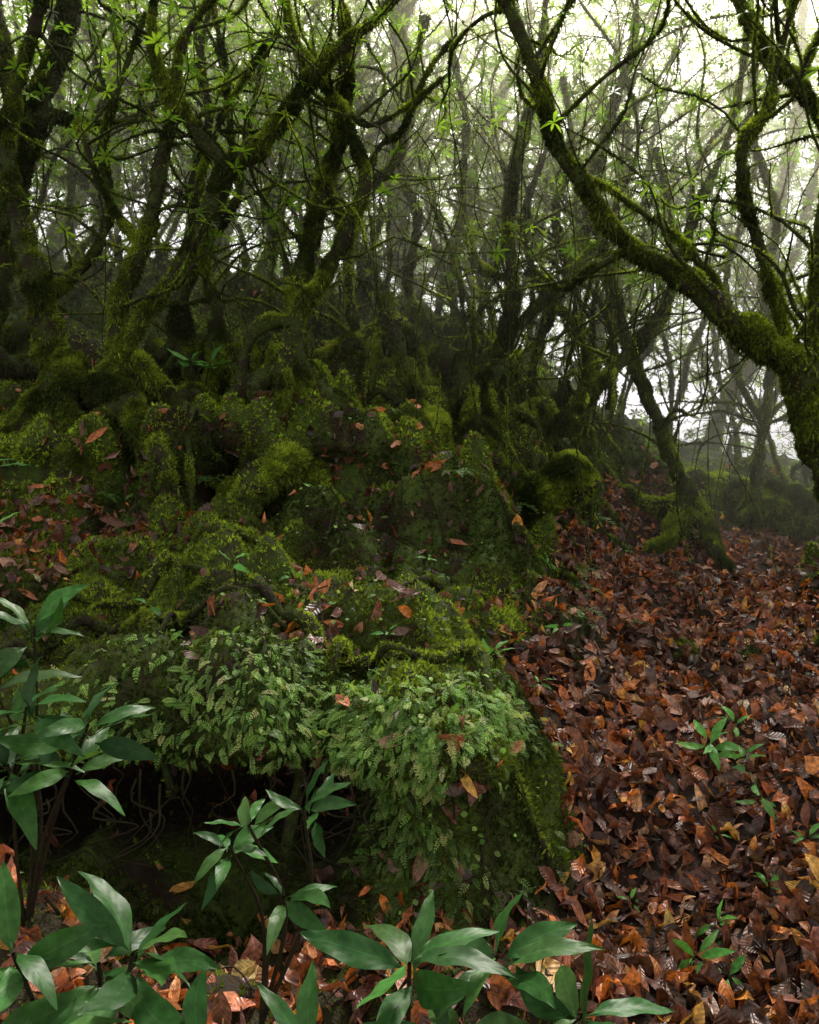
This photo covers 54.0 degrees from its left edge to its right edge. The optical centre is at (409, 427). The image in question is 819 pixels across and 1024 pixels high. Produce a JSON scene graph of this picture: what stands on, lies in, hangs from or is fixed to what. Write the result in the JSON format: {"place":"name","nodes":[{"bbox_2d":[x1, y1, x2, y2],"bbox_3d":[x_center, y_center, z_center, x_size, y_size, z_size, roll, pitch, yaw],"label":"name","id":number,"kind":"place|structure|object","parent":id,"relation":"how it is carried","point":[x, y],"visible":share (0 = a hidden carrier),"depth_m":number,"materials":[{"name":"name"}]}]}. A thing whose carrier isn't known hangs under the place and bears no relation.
{"place":"outdoors","nodes":[
{"label":"outdoors","id":0,"kind":"place"},
{"bbox_2d":[0,258,818,1023],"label":"ground","id":1,"kind":"structure","parent":0,"point":[204,796],"depth_m":3.44,"materials":[{"name":"soil"}]},
{"bbox_2d":[0,584,158,925],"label":"rhododendron shrub","id":2,"kind":"object","parent":1,"relation":"on","point":[46,739],"visible":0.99,"depth_m":2.02,"materials":[{"name":"green plant"}]},
{"bbox_2d":[0,0,185,382],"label":"mossy tree","id":3,"kind":"object","parent":1,"relation":"on","point":[14,335],"visible":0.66,"depth_m":6.37,"materials":[{"name":"green plant"}]},
{"bbox_2d":[5,0,183,301],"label":"mossy tree","id":4,"kind":"object","parent":1,"relation":"on","point":[42,192],"visible":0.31,"depth_m":7.44,"materials":[{"name":"green plant"}]},
{"bbox_2d":[20,0,180,301],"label":"mossy tree","id":5,"kind":"object","parent":1,"relation":"on","point":[71,178],"visible":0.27,"depth_m":8.51,"materials":[{"name":"green plant"}]},
{"bbox_2d":[30,1,181,255],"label":"mossy tree","id":6,"kind":"object","parent":1,"relation":"on","point":[53,190],"visible":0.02,"depth_m":14.14,"materials":[{"name":"green plant"}]},
{"bbox_2d":[0,861,219,1023],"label":"rhododendron shrub","id":7,"kind":"object","parent":1,"relation":"on","point":[104,913],"visible":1,"depth_m":1.45,"materials":[{"name":"green plant"}]},
{"bbox_2d":[8,0,214,287],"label":"mossy tree","id":8,"kind":"object","parent":1,"relation":"on","point":[166,262],"visible":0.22,"depth_m":8.75,"materials":[{"name":"green plant"}]},
{"bbox_2d":[13,44,216,299],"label":"mossy tree","id":9,"kind":"object","parent":1,"relation":"on","point":[57,253],"visible":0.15,"depth_m":9.25,"materials":[{"name":"green plant"}]},
{"bbox_2d":[43,0,194,304],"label":"mossy tree","id":10,"kind":"object","parent":1,"relation":"on","point":[159,262],"visible":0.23,"depth_m":8.44,"materials":[{"name":"green plant"}]},
{"bbox_2d":[0,0,251,483],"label":"mossy tree","id":11,"kind":"object","parent":1,"relation":"on","point":[59,363],"visible":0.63,"depth_m":5.64,"materials":[{"name":"green plant"}]},
{"bbox_2d":[48,0,221,295],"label":"mossy tree","id":12,"kind":"object","parent":1,"relation":"on","point":[110,270],"visible":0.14,"depth_m":8.47,"materials":[{"name":"green plant"}]},
{"bbox_2d":[8,2,312,300],"bbox_3d":[-3.285,-4.111,9.088,5.618,6.006,3.223,0,0,-27],"label":"mossy tree","id":13,"kind":"object","parent":1,"relation":"on","point":[245,282],"visible":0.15,"depth_m":9.22,"materials":[{"name":"green plant"}]},
{"bbox_2d":[111,0,288,267],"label":"mossy tree","id":14,"kind":"object","parent":1,"relation":"on","point":[171,232],"visible":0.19,"depth_m":10.95,"materials":[{"name":"green plant"}]},
{"bbox_2d":[0,0,428,504],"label":"mossy tree","id":15,"kind":"object","parent":1,"relation":"on","point":[128,386],"visible":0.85,"depth_m":5.46,"materials":[{"name":"green plant"}]},
{"bbox_2d":[161,0,361,285],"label":"mossy tree","id":16,"kind":"object","parent":1,"relation":"on","point":[263,271],"visible":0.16,"depth_m":10.87,"materials":[{"name":"green plant"}]},
{"bbox_2d":[84,0,442,384],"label":"mossy tree","id":17,"kind":"object","parent":1,"relation":"on","point":[179,325],"visible":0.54,"depth_m":6.57,"materials":[{"name":"green plant"}]},
{"bbox_2d":[98,0,440,396],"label":"mossy tree","id":18,"kind":"object","parent":1,"relation":"on","point":[217,335],"visible":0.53,"depth_m":6.28,"materials":[{"name":"green plant"}]},
{"bbox_2d":[193,758,356,1023],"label":"rhododendron shrub","id":19,"kind":"object","parent":1,"relation":"on","point":[302,916],"visible":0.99,"depth_m":1.90,"materials":[{"name":"green plant"}]},
{"bbox_2d":[226,32,334,350],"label":"mossy sapling","id":20,"kind":"object","parent":1,"relation":"on","point":[273,266],"visible":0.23,"depth_m":7.08,"materials":[{"name":"green plant"}]},
{"bbox_2d":[224,35,347,326],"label":"mossy sapling","id":21,"kind":"object","parent":1,"relation":"on","point":[331,308],"visible":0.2,"depth_m":7.90,"materials":[{"name":"green plant"}]},
{"bbox_2d":[237,0,334,289],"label":"mossy tree","id":22,"kind":"object","parent":1,"relation":"on","point":[268,160],"visible":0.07,"depth_m":10.35,"materials":[{"name":"green plant"}]},
{"bbox_2d":[172,0,407,295],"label":"mossy tree","id":23,"kind":"object","parent":1,"relation":"on","point":[362,5],"visible":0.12,"depth_m":9.67,"materials":[{"name":"green plant"}]},
{"bbox_2d":[223,391,361,519],"bbox_3d":[-0.783,0.262,5.451,0.402,1.072,1.589,0,0,29],"label":"mossy boulder","id":24,"kind":"object","parent":1,"relation":"on","point":[279,466],"visible":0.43,"depth_m":5.11,"materials":[{"name":"green plant"}]},
{"bbox_2d":[0,316,589,911],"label":"mossy surface roots","id":25,"kind":"object","parent":1,"relation":"on","point":[340,650],"visible":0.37,"depth_m":3.42,"materials":[{"name":"green plant"}]},
{"bbox_2d":[157,0,466,336],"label":"mossy tree","id":26,"kind":"object","parent":1,"relation":"on","point":[284,266],"visible":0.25,"depth_m":7.70,"materials":[{"name":"green plant"}]},
{"bbox_2d":[189,0,461,305],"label":"mossy tree","id":27,"kind":"object","parent":1,"relation":"on","point":[292,209],"visible":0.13,"depth_m":9.48,"materials":[{"name":"green plant"}]},
{"bbox_2d":[195,0,484,274],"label":"mossy tree","id":28,"kind":"object","parent":1,"relation":"on","point":[227,231],"visible":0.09,"depth_m":12.11,"materials":[{"name":"green plant"}]},
{"bbox_2d":[211,0,473,299],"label":"mossy tree","id":29,"kind":"object","parent":1,"relation":"on","point":[408,12],"visible":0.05,"depth_m":11.64,"materials":[{"name":"green plant"}]},
{"bbox_2d":[95,0,591,511],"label":"mossy tree","id":30,"kind":"object","parent":1,"relation":"on","point":[287,370],"visible":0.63,"depth_m":5.66,"materials":[{"name":"green plant"}]},
{"bbox_2d":[328,190,386,340],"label":"mossy sapling","id":31,"kind":"object","parent":1,"relation":"on","point":[340,292],"visible":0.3,"depth_m":8.40,"materials":[{"name":"green plant"}]},
{"bbox_2d":[190,78,528,358],"bbox_3d":[-0.435,-1.553,6.834,2.776,2.662,1.014,0,0,-11],"label":"mossy sapling","id":32,"kind":"object","parent":1,"relation":"on","point":[335,321],"visible":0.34,"depth_m":6.72,"materials":[{"name":"green plant"}]},
{"bbox_2d":[275,49,443,332],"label":"mossy sapling","id":33,"kind":"object","parent":1,"relation":"on","point":[369,264],"visible":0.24,"depth_m":8.31,"materials":[{"name":"green plant"}]},
{"bbox_2d":[244,3,480,441],"bbox_3d":[-0.519,-1.878,6.992,2.394,4.172,1.784,0,0,0],"label":"mossy tree","id":34,"kind":"object","parent":1,"relation":"on","point":[393,325],"visible":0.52,"depth_m":6.82,"materials":[{"name":"green plant"}]},
{"bbox_2d":[213,27,531,333],"bbox_3d":[-0.396,-2.680,11.437,4.847,5.437,2.548,0,0,-29],"label":"mossy tree","id":35,"kind":"object","parent":1,"relation":"on","point":[385,244],"visible":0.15,"depth_m":10.92,"materials":[{"name":"green plant"}]},
{"bbox_2d":[313,90,445,358],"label":"mossy sapling","id":36,"kind":"object","parent":1,"relation":"on","point":[369,285],"visible":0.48,"depth_m":7.30,"materials":[{"name":"green plant"}]},
{"bbox_2d":[251,0,515,306],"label":"mossy tree","id":37,"kind":"object","parent":1,"relation":"on","point":[434,242],"visible":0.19,"depth_m":10.59,"materials":[{"name":"green plant"}]},
{"bbox_2d":[341,121,433,324],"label":"mossy sapling","id":38,"kind":"object","parent":1,"relation":"on","point":[386,287],"visible":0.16,"depth_m":8.22,"materials":[{"name":"green plant"}]},
{"bbox_2d":[245,0,539,217],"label":"mossy tree","id":39,"kind":"object","parent":1,"relation":"on","point":[357,104],"visible":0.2,"depth_m":10.38,"materials":[{"name":"green plant"}]},
{"bbox_2d":[282,0,513,315],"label":"mossy tree","id":40,"kind":"object","parent":1,"relation":"on","point":[362,106],"visible":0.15,"depth_m":8.23,"materials":[{"name":"green plant"}]},
{"bbox_2d":[0,284,810,968],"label":"fern and creeper cover","id":41,"kind":"object","parent":1,"relation":"on","point":[376,782],"visible":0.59,"depth_m":2.75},
{"bbox_2d":[0,268,818,1023],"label":"leaf litter","id":42,"kind":"object","parent":1,"relation":"on","point":[624,964],"visible":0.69,"depth_m":3.24,"materials":[{"name":"plant"}]},
{"bbox_2d":[0,254,818,1023],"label":"ground moss","id":43,"kind":"object","parent":1,"relation":"on","point":[508,758],"visible":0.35,"depth_m":3.82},
{"bbox_2d":[0,0,818,281],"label":"canopy foliage","id":44,"kind":"object","parent":1,"relation":"on","point":[145,76],"visible":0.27,"depth_m":8.29,"materials":[{"name":"green plant"}]},
{"bbox_2d":[0,0,818,459],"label":"distant forest foliage","id":45,"kind":"object","parent":1,"relation":"on","point":[522,310],"visible":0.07,"depth_m":17.81,"materials":[{"name":"green plant"}]},
{"bbox_2d":[0,353,818,1006],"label":"fallen twigs and roots","id":46,"kind":"object","parent":1,"relation":"on","point":[160,805],"visible":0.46,"depth_m":2.71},
{"bbox_2d":[306,0,512,292],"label":"mossy tree","id":47,"kind":"object","parent":1,"relation":"on","point":[402,221],"visible":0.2,"depth_m":10.91,"materials":[{"name":"green plant"}]},
{"bbox_2d":[337,24,487,356],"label":"mossy tree","id":48,"kind":"object","parent":1,"relation":"on","point":[424,336],"visible":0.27,"depth_m":7.75,"materials":[{"name":"green plant"}]},
{"bbox_2d":[13,233,813,514],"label":"undergrowth","id":49,"kind":"object","parent":1,"relation":"on","point":[501,367],"visible":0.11,"depth_m":9.87,"materials":[{"name":"green plant"}]},
{"bbox_2d":[313,58,518,467],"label":"mossy sapling","id":50,"kind":"object","parent":1,"relation":"on","point":[495,402],"visible":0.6,"depth_m":7.09,"materials":[{"name":"green plant"}]},
{"bbox_2d":[326,0,516,279],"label":"mossy tree","id":51,"kind":"object","parent":1,"relation":"on","point":[394,231],"visible":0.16,"depth_m":13.10,"materials":[{"name":"green plant"}]},
{"bbox_2d":[420,373,454,442],"bbox_3d":[0.129,0.028,6.426,0.450,1.139,1.648,0,0,8],"label":"mossy boulder","id":52,"kind":"object","parent":1,"relation":"on","point":[444,425],"visible":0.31,"depth_m":6.44,"materials":[{"name":"green plant"}]},
{"bbox_2d":[354,129,545,362],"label":"mossy sapling","id":53,"kind":"object","parent":1,"relation":"on","point":[458,314],"visible":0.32,"depth_m":8.47,"materials":[{"name":"green plant"}]},
{"bbox_2d":[399,107,512,341],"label":"mossy sapling","id":54,"kind":"object","parent":1,"relation":"on","point":[408,221],"visible":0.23,"depth_m":8.38,"materials":[{"name":"green plant"}]},
{"bbox_2d":[257,887,675,1023],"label":"rhododendron shrub","id":55,"kind":"object","parent":1,"relation":"on","point":[439,995],"visible":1,"depth_m":1.52,"materials":[{"name":"green plant"}]},
{"bbox_2d":[336,0,598,330],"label":"mossy tree","id":56,"kind":"object","parent":1,"relation":"on","point":[530,9],"visible":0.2,"depth_m":9.51,"materials":[{"name":"green plant"}]},
{"bbox_2d":[381,10,579,313],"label":"mossy tree","id":57,"kind":"object","parent":1,"relation":"on","point":[500,94],"visible":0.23,"depth_m":9.54,"materials":[{"name":"green plant"}]},
{"bbox_2d":[292,1,682,316],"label":"mossy tree","id":58,"kind":"object","parent":1,"relation":"on","point":[439,306],"visible":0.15,"depth_m":11.61,"materials":[{"name":"green plant"}]},
{"bbox_2d":[450,224,543,478],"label":"mossy sapling","id":59,"kind":"object","parent":1,"relation":"on","point":[496,436],"visible":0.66,"depth_m":6.41,"materials":[{"name":"green plant"}]},
{"bbox_2d":[418,57,605,387],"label":"mossy sapling","id":60,"kind":"object","parent":1,"relation":"on","point":[460,331],"visible":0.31,"depth_m":7.89,"materials":[{"name":"green plant"}]},
{"bbox_2d":[397,50,632,331],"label":"mossy tree","id":61,"kind":"object","parent":1,"relation":"on","point":[487,245],"visible":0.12,"depth_m":10.58,"materials":[{"name":"green plant"}]},
{"bbox_2d":[316,5,720,329],"bbox_3d":[1.067,-3.427,9.968,4.691,5.128,2.620,0,0,0],"label":"mossy tree","id":62,"kind":"object","parent":1,"relation":"on","point":[460,248],"visible":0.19,"depth_m":10.03,"materials":[{"name":"green plant"}]},
{"bbox_2d":[483,395,556,451],"bbox_3d":[0.839,0.134,7.030,0.383,0.904,1.539,0,0,33],"label":"mossy boulder","id":63,"kind":"object","parent":1,"relation":"on","point":[537,406],"visible":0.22,"depth_m":7.30,"materials":[{"name":"green plant"}]},
{"bbox_2d":[452,166,587,380],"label":"mossy sapling","id":64,"kind":"object","parent":1,"relation":"on","point":[481,243],"visible":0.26,"depth_m":8.41,"materials":[{"name":"green plant"}]},
{"bbox_2d":[420,254,631,515],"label":"mossy sapling","id":65,"kind":"object","parent":1,"relation":"on","point":[552,454],"visible":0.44,"depth_m":7.09,"materials":[{"name":"green plant"}]},
{"bbox_2d":[372,0,680,435],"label":"mossy tree","id":66,"kind":"object","parent":1,"relation":"on","point":[508,206],"visible":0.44,"depth_m":7.17,"materials":[{"name":"green plant"}]},
{"bbox_2d":[436,0,628,332],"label":"mossy tree","id":67,"kind":"object","parent":1,"relation":"on","point":[502,98],"visible":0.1,"depth_m":11.46,"materials":[{"name":"green plant"}]},
{"bbox_2d":[477,197,589,403],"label":"mossy sapling","id":68,"kind":"object","parent":1,"relation":"on","point":[516,393],"visible":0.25,"depth_m":7.44,"materials":[{"name":"green plant"}]},
{"bbox_2d":[440,81,642,458],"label":"mossy sapling","id":69,"kind":"object","parent":1,"relation":"on","point":[513,409],"visible":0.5,"depth_m":7.02,"materials":[{"name":"green plant"}]},
{"bbox_2d":[473,212,627,479],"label":"mossy sapling","id":70,"kind":"object","parent":1,"relation":"on","point":[612,444],"visible":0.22,"depth_m":8.04,"materials":[{"name":"green plant"}]},
{"bbox_2d":[446,1,657,345],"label":"mossy tree","id":71,"kind":"object","parent":1,"relation":"on","point":[541,224],"visible":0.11,"depth_m":10.49,"materials":[{"name":"green plant"}]},
{"bbox_2d":[506,448,602,516],"bbox_3d":[0.933,0.446,6.144,1.127,0.595,0.511,0,0,41],"label":"mossy boulder","id":72,"kind":"object","parent":1,"relation":"on","point":[553,485],"visible":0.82,"depth_m":5.84,"materials":[{"name":"green plant"}]},
{"bbox_2d":[421,4,693,484],"bbox_3d":[1.395,-1.846,8.245,2.994,5.471,1.970,0,0,18],"label":"mossy tree","id":73,"kind":"object","parent":1,"relation":"on","point":[608,471],"visible":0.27,"depth_m":7.91,"materials":[{"name":"green plant"}]},
{"bbox_2d":[414,0,721,330],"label":"mossy tree","id":74,"kind":"object","parent":1,"relation":"on","point":[507,125],"visible":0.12,"depth_m":12.09,"materials":[{"name":"green plant"}]},
{"bbox_2d":[456,69,699,478],"bbox_3d":[1.541,-1.402,7.631,2.130,4.304,2.294,0,0,0],"label":"mossy tree","id":75,"kind":"object","parent":1,"relation":"on","point":[546,321],"visible":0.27,"depth_m":7.57,"materials":[{"name":"green plant"}]},
{"bbox_2d":[458,0,717,537],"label":"mossy tree","id":76,"kind":"object","parent":1,"relation":"on","point":[613,514],"visible":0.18,"depth_m":8.04,"materials":[{"name":"green plant"}]},
{"bbox_2d":[387,0,818,512],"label":"mossy tree","id":77,"kind":"object","parent":1,"relation":"on","point":[592,387],"visible":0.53,"depth_m":6.95,"materials":[{"name":"green plant"}]},
{"bbox_2d":[541,277,678,437],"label":"mossy sapling","id":78,"kind":"object","parent":1,"relation":"on","point":[568,381],"visible":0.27,"depth_m":7.93,"materials":[{"name":"green plant"}]},
{"bbox_2d":[492,105,739,420],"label":"mossy tree","id":79,"kind":"object","parent":1,"relation":"on","point":[621,398],"visible":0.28,"depth_m":9.45,"materials":[{"name":"green plant"}]},
{"bbox_2d":[572,182,670,553],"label":"mossy sapling","id":80,"kind":"object","parent":1,"relation":"on","point":[614,540],"visible":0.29,"depth_m":7.07,"materials":[{"name":"green plant"}]},
{"bbox_2d":[433,0,818,645],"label":"mossy tree","id":81,"kind":"object","parent":1,"relation":"on","point":[787,355],"visible":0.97,"depth_m":4.57,"materials":[{"name":"green plant"}]},
{"bbox_2d":[494,0,760,377],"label":"mossy tree","id":82,"kind":"object","parent":1,"relation":"on","point":[527,355],"visible":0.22,"depth_m":9.92,"materials":[{"name":"green plant"}]},
{"bbox_2d":[553,0,703,379],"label":"mossy tree","id":83,"kind":"object","parent":1,"relation":"on","point":[626,139],"visible":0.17,"depth_m":10.15,"materials":[{"name":"green plant"}]},
{"bbox_2d":[550,0,742,435],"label":"mossy tree","id":84,"kind":"object","parent":1,"relation":"on","point":[671,383],"visible":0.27,"depth_m":10.73,"materials":[{"name":"green plant"}]},
{"bbox_2d":[525,34,767,410],"bbox_3d":[3.040,-2.089,10.339,3.154,5.654,3.446,0,0,16],"label":"mossy tree","id":85,"kind":"object","parent":1,"relation":"on","point":[617,143],"visible":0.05,"depth_m":10.05,"materials":[{"name":"green plant"}]},
{"bbox_2d":[535,0,762,573],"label":"mossy tree","id":86,"kind":"object","parent":1,"relation":"on","point":[694,510],"visible":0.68,"depth_m":7.35,"materials":[{"name":"green plant"}]},
{"bbox_2d":[517,0,810,389],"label":"mossy tree","id":87,"kind":"object","parent":1,"relation":"on","point":[573,381],"visible":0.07,"depth_m":15.09,"materials":[{"name":"green plant"}]},
{"bbox_2d":[550,1,804,417],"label":"mossy tree","id":88,"kind":"object","parent":1,"relation":"on","point":[648,351],"visible":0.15,"depth_m":10.10,"materials":[{"name":"green plant"}]},
{"bbox_2d":[553,0,817,445],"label":"mossy tree","id":89,"kind":"object","parent":1,"relation":"on","point":[586,297],"visible":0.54,"depth_m":7.15,"materials":[{"name":"green plant"}]},
{"bbox_2d":[601,74,796,466],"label":"mossy tree","id":90,"kind":"object","parent":1,"relation":"on","point":[736,451],"visible":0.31,"depth_m":11.04,"materials":[{"name":"green plant"}]},
{"bbox_2d":[672,930,735,973],"bbox_3d":[0.857,1.573,2.341,0.168,0.152,0.106,0,0,-21],"label":"rhododendron seedling","id":91,"kind":"object","parent":1,"relation":"on","point":[712,953],"visible":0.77,"depth_m":2.35,"materials":[{"name":"green plant"}]},
{"bbox_2d":[597,134,817,459],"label":"mossy tree","id":92,"kind":"object","parent":1,"relation":"on","point":[722,414],"visible":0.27,"depth_m":12.58,"materials":[{"name":"green plant"}]},
{"bbox_2d":[677,717,745,770],"bbox_3d":[1.247,1.320,3.311,0.239,0.224,0.217,0,0,-31],"label":"rhododendron seedling","id":93,"kind":"object","parent":1,"relation":"on","point":[711,751],"visible":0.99,"depth_m":3.31,"materials":[{"name":"green plant"}]},
{"bbox_2d":[615,81,813,489],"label":"mossy tree","id":94,"kind":"object","parent":1,"relation":"on","point":[797,466],"visible":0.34,"depth_m":9.46,"materials":[{"name":"green plant"}]},
{"bbox_2d":[618,49,817,531],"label":"mossy tree","id":95,"kind":"object","parent":1,"relation":"on","point":[739,515],"visible":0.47,"depth_m":8.37,"materials":[{"name":"green plant"}]},
{"bbox_2d":[630,11,813,450],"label":"mossy tree","id":96,"kind":"object","parent":1,"relation":"on","point":[685,380],"visible":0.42,"depth_m":10.41,"materials":[{"name":"green plant"}]},
{"bbox_2d":[637,78,807,334],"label":"mossy tree","id":97,"kind":"object","parent":1,"relation":"on","point":[743,277],"visible":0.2,"depth_m":12.51,"materials":[{"name":"green plant"}]},
{"bbox_2d":[637,0,818,451],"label":"mossy tree","id":98,"kind":"object","parent":1,"relation":"on","point":[803,10],"visible":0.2,"depth_m":13.33,"materials":[{"name":"green plant"}]},
{"bbox_2d":[673,253,791,452],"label":"mossy tree","id":99,"kind":"object","parent":1,"relation":"on","point":[752,271],"visible":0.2,"depth_m":13.74,"materials":[{"name":"green plant"}]},
{"bbox_2d":[651,0,818,214],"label":"mossy tree","id":100,"kind":"object","parent":1,"relation":"on","point":[784,73],"visible":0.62,"depth_m":4.99,"materials":[{"name":"green plant"}]},
{"bbox_2d":[684,466,818,541],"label":"mossy boulder","id":101,"kind":"object","parent":1,"relation":"on","point":[792,510],"visible":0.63,"depth_m":8.37,"materials":[{"name":"green plant"}]},
{"bbox_2d":[716,111,818,460],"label":"mossy tree","id":102,"kind":"object","parent":1,"relation":"on","point":[754,394],"visible":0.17,"depth_m":10.76,"materials":[{"name":"green plant"}]},
{"bbox_2d":[0,0,818,460],"label":"sky","id":103,"kind":"structure","parent":0,"point":[633,398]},
{"bbox_2d":[76,0,790,583],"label":"hanging vines","id":104,"kind":"object","parent":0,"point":[428,34],"visible":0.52,"depth_m":6.08,"materials":[{"name":"plant"}]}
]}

